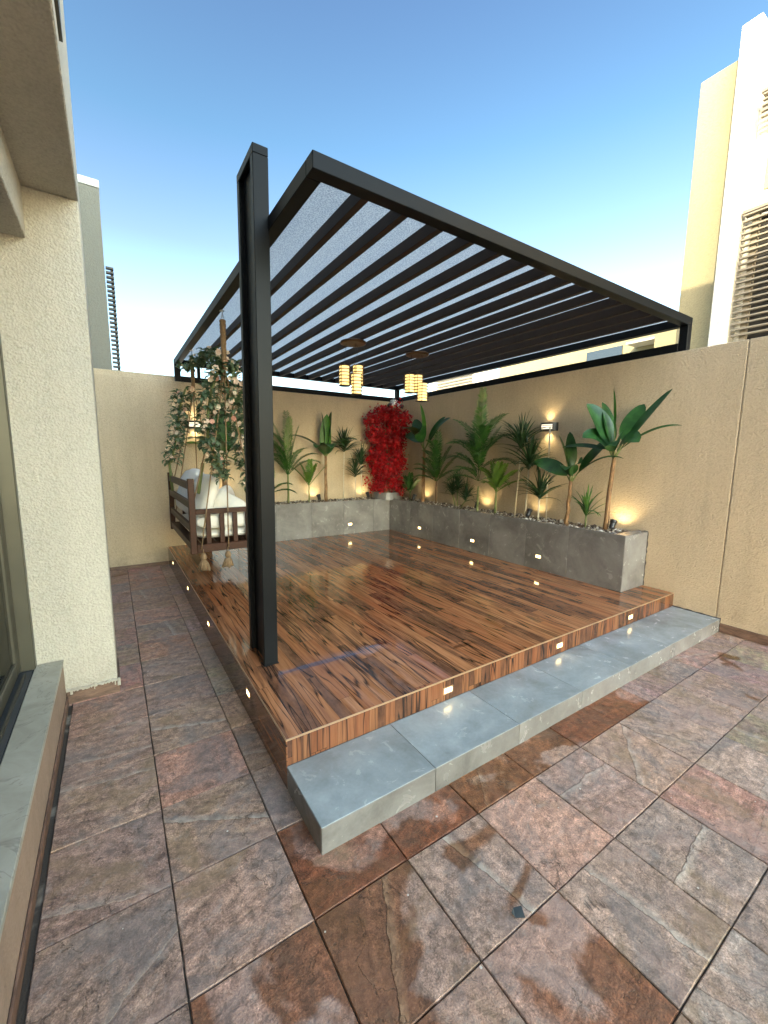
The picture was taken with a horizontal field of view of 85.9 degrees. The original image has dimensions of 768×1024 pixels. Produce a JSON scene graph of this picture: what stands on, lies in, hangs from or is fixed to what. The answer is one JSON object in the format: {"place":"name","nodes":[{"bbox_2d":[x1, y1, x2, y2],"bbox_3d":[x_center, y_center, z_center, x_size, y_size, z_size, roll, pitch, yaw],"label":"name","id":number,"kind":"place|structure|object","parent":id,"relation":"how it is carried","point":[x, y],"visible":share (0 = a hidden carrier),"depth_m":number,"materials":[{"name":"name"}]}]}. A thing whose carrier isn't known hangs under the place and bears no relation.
{"place":"outdoors","nodes":[
{"label":"outdoors","id":0,"kind":"place"},
{"bbox_2d":[16,564,767,1023],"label":"paving","id":1,"kind":"structure","parent":0,"point":[635,920],"depth_m":1.61,"materials":[{"name":"stone"}]},
{"bbox_2d":[168,529,673,787],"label":"raised deck","id":2,"kind":"structure","parent":1,"relation":"on","point":[376,630],"depth_m":3.36,"materials":[{"name":"brown wood"}]},
{"bbox_2d":[246,687,249,698],"bbox_3d":[-0.828,1.105,2.519,0.007,0.044,0.080,-5,9,-33],"label":"recessed light","id":3,"kind":"object","parent":2,"relation":"attached to","point":[247,692],"visible":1,"depth_m":2.52,"materials":[{"name":"white metal"}]},
{"bbox_2d":[236,142,278,666],"bbox_3d":[-0.796,-0.537,2.600,0.114,3.031,0.345,-5,9,-33],"label":"pergola post","id":4,"kind":"object","parent":2,"relation":"on","point":[254,245],"visible":1,"depth_m":2.53,"materials":[{"name":"black metal"}]},
{"bbox_2d":[205,499,389,541],"bbox_3d":[-1.297,0.109,6.939,3.124,0.581,0.465,-5,9,-33],"label":"planter box","id":5,"kind":"object","parent":2,"relation":"on","point":[294,521],"visible":0.66,"depth_m":6.91,"materials":[{"name":"grey concrete"}]},
{"bbox_2d":[443,685,452,694],"bbox_3d":[0.392,1.088,2.524,0.080,0.044,0.007,-5,9,-33],"label":"recessed light","id":6,"kind":"object","parent":2,"relation":"attached to","point":[448,689],"visible":1,"depth_m":2.52,"materials":[{"name":"white metal"}]},
{"bbox_2d":[390,499,648,591],"bbox_3d":[1.314,0.234,6.158,0.459,0.588,4.648,-5,9,-33],"label":"planter box","id":7,"kind":"object","parent":2,"relation":"on","point":[612,561],"visible":0.97,"depth_m":4.95,"materials":[{"name":"grey concrete"}]},
{"bbox_2d":[275,497,628,533],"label":"pebbles","id":8,"kind":"object","parent":7,"relation":"in","point":[561,522],"visible":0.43,"depth_m":5.72,"materials":[{"name":"white gravel"}]},
{"bbox_2d":[186,403,243,486],"bbox_3d":[-2.259,-0.800,6.017,1.221,1.545,0.676,-2,8,-21],"label":"banana plant","id":9,"kind":"object","parent":8,"relation":"on","point":[221,426],"visible":0.36,"depth_m":5.98,"materials":[{"name":"green plant"}]},
{"bbox_2d":[274,471,295,492],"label":"palm plant","id":10,"kind":"object","parent":8,"relation":"on","point":[278,485],"visible":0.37,"depth_m":6.58,"materials":[{"name":"green plant"}]},
{"bbox_2d":[273,410,321,502],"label":"palm plant","id":11,"kind":"object","parent":8,"relation":"on","point":[284,460],"visible":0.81,"depth_m":6.58,"materials":[{"name":"green plant"}]},
{"bbox_2d":[292,459,324,501],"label":"palm plant","id":12,"kind":"object","parent":8,"relation":"on","point":[308,476],"visible":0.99,"depth_m":6.84,"materials":[{"name":"green plant"}]},
{"bbox_2d":[292,412,356,500],"bbox_3d":[-0.999,-0.902,6.853,1.311,1.547,0.440,-5,9,-33],"label":"banana plant","id":13,"kind":"object","parent":8,"relation":"on","point":[325,447],"visible":0.98,"depth_m":6.92,"materials":[{"name":"green plant"}]},
{"bbox_2d":[331,426,371,499],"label":"yucca plant","id":14,"kind":"object","parent":8,"relation":"on","point":[355,470],"visible":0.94,"depth_m":7.27,"materials":[{"name":"green plant"}]},
{"bbox_2d":[372,490,400,499],"bbox_3d":[0.046,-0.315,7.687,0.550,0.135,0.546,-5,9,-33],"label":"plant pot","id":15,"kind":"object","parent":8,"relation":"on","point":[387,496],"visible":0.73,"depth_m":7.45,"materials":[{"name":"grey ceramic"}]},
{"bbox_2d":[362,397,412,495],"bbox_3d":[0.050,-1.139,7.443,0.961,1.795,0.543,1,8,1],"label":"red bush","id":16,"kind":"object","parent":15,"relation":"in","point":[387,465],"visible":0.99,"depth_m":7.36,"materials":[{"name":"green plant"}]},
{"bbox_2d":[398,472,420,500],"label":"palm plant","id":17,"kind":"object","parent":8,"relation":"on","point":[409,481],"visible":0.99,"depth_m":7.32,"materials":[{"name":"green plant"}]},
{"bbox_2d":[403,404,449,501],"bbox_3d":[0.594,-0.955,6.847,0.563,1.679,0.990,-7,10,-43],"label":"banana plant","id":18,"kind":"object","parent":8,"relation":"on","point":[417,429],"visible":0.87,"depth_m":6.93,"materials":[{"name":"green plant"}]},
{"bbox_2d":[412,430,461,503],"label":"palm plant","id":19,"kind":"object","parent":8,"relation":"on","point":[433,470],"visible":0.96,"depth_m":6.68,"materials":[{"name":"green plant"}]},
{"bbox_2d":[442,470,480,508],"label":"dracaena plant","id":20,"kind":"object","parent":8,"relation":"on","point":[452,487],"visible":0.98,"depth_m":6.31,"materials":[{"name":"green plant"}]},
{"bbox_2d":[442,387,516,510],"bbox_3d":[1.289,-0.862,5.845,1.338,1.777,0.810,6,9,35],"label":"palm plant","id":21,"kind":"object","parent":8,"relation":"on","point":[477,454],"visible":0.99,"depth_m":5.83,"materials":[{"name":"green plant"}]},
{"bbox_2d":[479,461,526,512],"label":"palm plant","id":22,"kind":"object","parent":8,"relation":"on","point":[495,481],"visible":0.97,"depth_m":5.63,"materials":[{"name":"green plant"}]},
{"bbox_2d":[526,508,532,518],"bbox_3d":[1.860,0.032,5.291,0.094,0.160,0.068,-5,9,-33],"label":"garden spotlight","id":23,"kind":"object","parent":8,"relation":"on","point":[528,513],"visible":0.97,"depth_m":5.26,"materials":[{"name":"black plastic"}]},
{"bbox_2d":[494,411,567,520],"bbox_3d":[1.745,-0.606,5.197,0.638,1.448,1.137,-5,9,-33],"label":"yucca plant","id":24,"kind":"object","parent":8,"relation":"on","point":[522,436],"visible":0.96,"depth_m":5.18,"materials":[{"name":"green plant"}]},
{"bbox_2d":[533,432,623,525],"bbox_3d":[2.115,-0.357,4.664,0.372,1.106,1.071,-5,9,-33],"label":"banana plant","id":25,"kind":"object","parent":8,"relation":"on","point":[554,466],"visible":0.96,"depth_m":4.78,"materials":[{"name":"green plant"}]},
{"bbox_2d":[571,485,614,526],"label":"spiky plant","id":26,"kind":"object","parent":8,"relation":"on","point":[585,505],"visible":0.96,"depth_m":4.64,"materials":[{"name":"green plant"}]},
{"bbox_2d":[609,519,616,530],"bbox_3d":[2.449,0.155,4.418,0.094,0.160,0.068,-5,9,-33],"label":"garden spotlight","id":27,"kind":"object","parent":8,"relation":"on","point":[613,522],"visible":0.96,"depth_m":4.39,"materials":[{"name":"black plastic"}]},
{"bbox_2d":[562,389,681,531],"bbox_3d":[2.369,-0.504,4.261,0.473,1.513,1.092,-11,14,-56],"label":"banana plant","id":28,"kind":"object","parent":8,"relation":"on","point":[604,432],"visible":0.98,"depth_m":4.33,"materials":[{"name":"green plant"}]},
{"bbox_2d":[556,641,562,648],"bbox_3d":[1.334,1.014,3.136,0.080,0.044,0.007,-5,9,-33],"label":"recessed light","id":29,"kind":"object","parent":2,"relation":"attached to","point":[559,645],"visible":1,"depth_m":3.13,"materials":[{"name":"white metal"}]},
{"bbox_2d":[287,605,720,854],"bbox_3d":[1.343,1.169,2.918,4.060,0.146,0.408,-5,9,-33],"label":"entry step","id":30,"kind":"object","parent":1,"relation":"on","point":[343,793],"visible":1,"depth_m":2.26,"materials":[{"name":"grey tile"}]},
{"bbox_2d":[63,0,767,397],"label":"sky","id":31,"kind":"structure","parent":0,"point":[565,130],"materials":[{"name":"blue"}]},
{"bbox_2d":[512,906,524,917],"bbox_3d":[0.470,1.409,1.452,0.044,0.014,0.033,0,8,-2],"label":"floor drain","id":32,"kind":"object","parent":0,"point":[517,912],"visible":1,"depth_m":1.45,"materials":[{"name":"grey metal"}]},
{"bbox_2d":[431,329,676,390],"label":"neighbour house","id":33,"kind":"structure","parent":0,"point":[666,338],"depth_m":14.78,"materials":[{"name":"beige paint"}]},
{"bbox_2d":[586,345,622,360],"bbox_3d":[7.338,-4.780,13.836,0.039,1.300,1.200,-5,9,-33],"label":"window","id":34,"kind":"structure","parent":33,"relation":"in","point":[618,350],"depth_m":13.73,"materials":[{"name":"blue"}]},
{"label":"ground","id":35,"kind":"structure","parent":0,"visible":0},
{"bbox_2d":[0,0,120,1023],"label":"villa","id":36,"kind":"object","parent":35,"relation":"on","point":[57,637],"visible":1,"depth_m":2.35,"materials":[{"name":"paint"}]},
{"bbox_2d":[54,0,62,41],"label":"upper window","id":37,"kind":"structure","parent":36,"relation":"in","point":[57,3],"depth_m":1.55,"materials":[{"name":"grey metal"}]},
{"bbox_2d":[77,174,120,370],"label":"neighbour block","id":38,"kind":"structure","parent":35,"relation":"on","point":[89,195],"depth_m":7.07,"materials":[{"name":"grey paint"}]},
{"bbox_2d":[93,368,395,570],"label":"boundary wall","id":39,"kind":"structure","parent":35,"relation":"on","point":[133,408],"depth_m":5.88,"materials":[{"name":"paint"}]},
{"bbox_2d":[185,421,202,428],"bbox_3d":[-2.749,-1.269,5.995,0.230,0.104,0.115,-5,9,-33],"label":"wall lamp","id":40,"kind":"object","parent":39,"relation":"attached to","point":[191,424],"visible":0.3,"depth_m":5.94,"materials":[{"name":"beige"}]},
{"bbox_2d":[387,400,403,407],"bbox_3d":[0.158,-2.021,7.704,0.363,0.176,0.296,-5,9,-33],"label":"security camera","id":41,"kind":"object","parent":39,"relation":"attached to","point":[393,402],"visible":0.71,"depth_m":7.73,"materials":[{"name":"white plastic"}]},
{"bbox_2d":[396,336,767,645],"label":"boundary wall","id":42,"kind":"structure","parent":35,"relation":"on","point":[690,495],"depth_m":4.13,"materials":[{"name":"paint"}]},
{"bbox_2d":[173,150,692,401],"bbox_3d":[-0.026,-1.867,4.934,3.910,0.316,4.910,-5,9,-33],"label":"pergola","id":43,"kind":"object","parent":42,"relation":"on","point":[391,275],"visible":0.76,"depth_m":3.47,"materials":[{"name":"black metal"}]},
{"bbox_2d":[174,350,213,518],"bbox_3d":[-2.361,-0.913,5.239,0.642,2.166,0.292,-5,9,-33],"label":"hanging rope","id":44,"kind":"object","parent":43,"relation":"hanging from","point":[192,374],"visible":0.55,"depth_m":5.14,"materials":[{"name":"brown fabric"}]},
{"bbox_2d":[161,386,196,465],"bbox_3d":[-2.465,-1.035,4.975,0.438,0.982,0.302,-2,8,-17],"label":"flower garland","id":45,"kind":"object","parent":44,"relation":"hanging from","point":[177,422],"visible":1,"depth_m":4.94,"materials":[{"name":"green plant"}]},
{"bbox_2d":[167,472,246,554],"bbox_3d":[-1.976,-0.070,4.755,0.725,0.720,1.660,-5,9,-33],"label":"swing bench","id":46,"kind":"object","parent":44,"relation":"hanging from","point":[210,543],"visible":0.52,"depth_m":4.09,"materials":[{"name":"brown wood"}]},
{"bbox_2d":[168,463,173,490],"bbox_3d":[-2.587,-0.408,5.015,0.051,0.382,0.031,-5,9,-33],"label":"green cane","id":47,"kind":"object","parent":46,"relation":"on","point":[170,475],"visible":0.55,"depth_m":5.00,"materials":[{"name":"green plant"}]},
{"bbox_2d":[181,514,245,537],"bbox_3d":[-1.976,0.128,4.783,0.617,0.161,1.492,-5,9,-33],"label":"seat cushion","id":48,"kind":"object","parent":46,"relation":"on","point":[215,532],"visible":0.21,"depth_m":4.16,"materials":[{"name":"white fabric"}]},
{"bbox_2d":[176,470,188,509],"bbox_3d":[-2.400,-0.269,5.038,0.192,0.497,0.497,15,-1,-34],"label":"back cushion","id":49,"kind":"object","parent":48,"relation":"on","point":[179,491],"visible":0.2,"depth_m":4.98,"materials":[{"name":"white fabric"}]},
{"bbox_2d":[181,468,203,513],"bbox_3d":[-2.151,-0.233,4.641,0.192,0.517,0.497,10,1,-34],"label":"back cushion","id":50,"kind":"object","parent":48,"relation":"on","point":[192,473],"visible":0.37,"depth_m":4.49,"materials":[{"name":"white fabric"}]},
{"bbox_2d":[187,474,219,517],"bbox_3d":[-1.861,-0.156,4.240,0.173,0.478,0.547,18,-5,-40],"label":"back cushion","id":51,"kind":"object","parent":48,"relation":"on","point":[200,500],"visible":0.5,"depth_m":4.05,"materials":[{"name":"white fabric"}]},
{"bbox_2d":[197,463,203,493],"bbox_3d":[-1.798,-0.330,4.040,0.085,0.306,0.031,-1,8,-11],"label":"green cane","id":52,"kind":"object","parent":51,"relation":"on","point":[199,485],"visible":0.79,"depth_m":4.03,"materials":[{"name":"green plant"}]},
{"bbox_2d":[196,513,244,527],"bbox_3d":[-1.608,0.083,4.175,0.557,0.137,0.139,-5,9,-33],"label":"bolster cushion","id":53,"kind":"object","parent":48,"relation":"on","point":[215,520],"visible":0.4,"depth_m":4.10,"materials":[{"name":"white fabric"}]},
{"bbox_2d":[219,485,234,495],"bbox_3d":[-2.081,-0.152,5.242,0.398,0.173,0.398,-47,-1,-19],"label":"scatter cushion","id":54,"kind":"object","parent":48,"relation":"on","point":[230,489],"visible":0.16,"depth_m":5.12,"materials":[{"name":"white fabric"}]},
{"bbox_2d":[214,490,245,530],"bbox_3d":[-1.665,-0.017,4.269,0.398,0.378,0.154,25,-20,14],"label":"scatter cushion","id":55,"kind":"object","parent":48,"relation":"on","point":[221,500],"visible":0.38,"depth_m":4.23,"materials":[{"name":"white fabric"}]},
{"bbox_2d":[176,346,220,372],"bbox_3d":[-2.015,-1.670,4.550,0.313,0.191,1.273,-6,10,-41],"label":"flower garland","id":56,"kind":"object","parent":43,"relation":"hanging from","point":[207,353],"visible":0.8,"depth_m":4.59,"materials":[{"name":"green plant"}]},
{"bbox_2d":[195,310,244,549],"bbox_3d":[-1.497,-0.722,3.881,0.645,2.166,0.253,-3,8,-22],"label":"hanging rope","id":57,"kind":"object","parent":43,"relation":"hanging from","point":[222,324],"visible":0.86,"depth_m":3.79,"materials":[{"name":"brown fabric"}]},
{"bbox_2d":[198,549,210,570],"bbox_3d":[-1.739,0.462,3.981,0.123,0.212,0.118,-5,9,-33],"label":"rope tassel","id":58,"kind":"object","parent":57,"relation":"hanging from","point":[204,563],"visible":1,"depth_m":3.96,"materials":[{"name":"fabric"}]},
{"bbox_2d":[191,349,233,484],"bbox_3d":[-1.556,-0.858,3.785,0.402,1.240,0.332,-5,9,-33],"label":"flower garland","id":59,"kind":"object","parent":57,"relation":"hanging from","point":[207,425],"visible":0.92,"depth_m":3.72,"materials":[{"name":"green plant"}]},
{"bbox_2d":[211,355,242,421],"bbox_3d":[-1.415,-1.133,3.830,0.328,0.590,0.277,-1,8,-9],"label":"flower garland","id":60,"kind":"object","parent":57,"relation":"hanging from","point":[237,401],"visible":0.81,"depth_m":3.79,"materials":[{"name":"green plant"}]},
{"bbox_2d":[222,547,233,567],"bbox_3d":[-1.552,0.447,4.096,0.109,0.211,0.116,0,8,-1],"label":"rope tassel","id":61,"kind":"object","parent":57,"relation":"hanging from","point":[227,561],"visible":1,"depth_m":4.07,"materials":[{"name":"fabric"}]},
{"bbox_2d":[219,405,245,492],"bbox_3d":[-1.571,-0.659,4.535,0.441,1.012,0.321,-5,9,-33],"label":"flower garland","id":62,"kind":"object","parent":57,"relation":"hanging from","point":[233,433],"visible":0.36,"depth_m":4.47,"materials":[{"name":"green plant"}]},
{"bbox_2d":[338,338,365,395],"bbox_3d":[-0.352,-1.608,4.633,0.305,0.589,0.297,-2,8,-15],"label":"pendant lamp","id":63,"kind":"object","parent":43,"relation":"hanging from","point":[357,381],"visible":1,"depth_m":4.58,"materials":[{"name":"brown"}]},
{"bbox_2d":[403,351,428,401],"bbox_3d":[0.406,-1.669,5.134,0.305,0.589,0.297,-5,9,-35],"label":"pendant lamp","id":64,"kind":"object","parent":43,"relation":"hanging from","point":[414,383],"visible":1,"depth_m":5.07,"materials":[{"name":"yellow"}]},
{"bbox_2d":[540,422,558,431],"bbox_3d":[2.049,-1.069,5.176,0.115,0.104,0.230,-5,9,-33],"label":"wall lamp","id":65,"kind":"object","parent":42,"relation":"attached to","point":[554,426],"visible":0.95,"depth_m":5.11,"materials":[{"name":"white plastic"}]},
{"bbox_2d":[675,12,767,349],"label":"neighbour villa","id":66,"kind":"object","parent":35,"relation":"on","point":[724,292],"visible":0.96,"depth_m":5.98,"materials":[{"name":"white paint"}]},
{"bbox_2d":[747,215,767,339],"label":"window","id":67,"kind":"structure","parent":66,"relation":"in","point":[761,334],"depth_m":5.86,"materials":[{"name":"black"}]}
]}

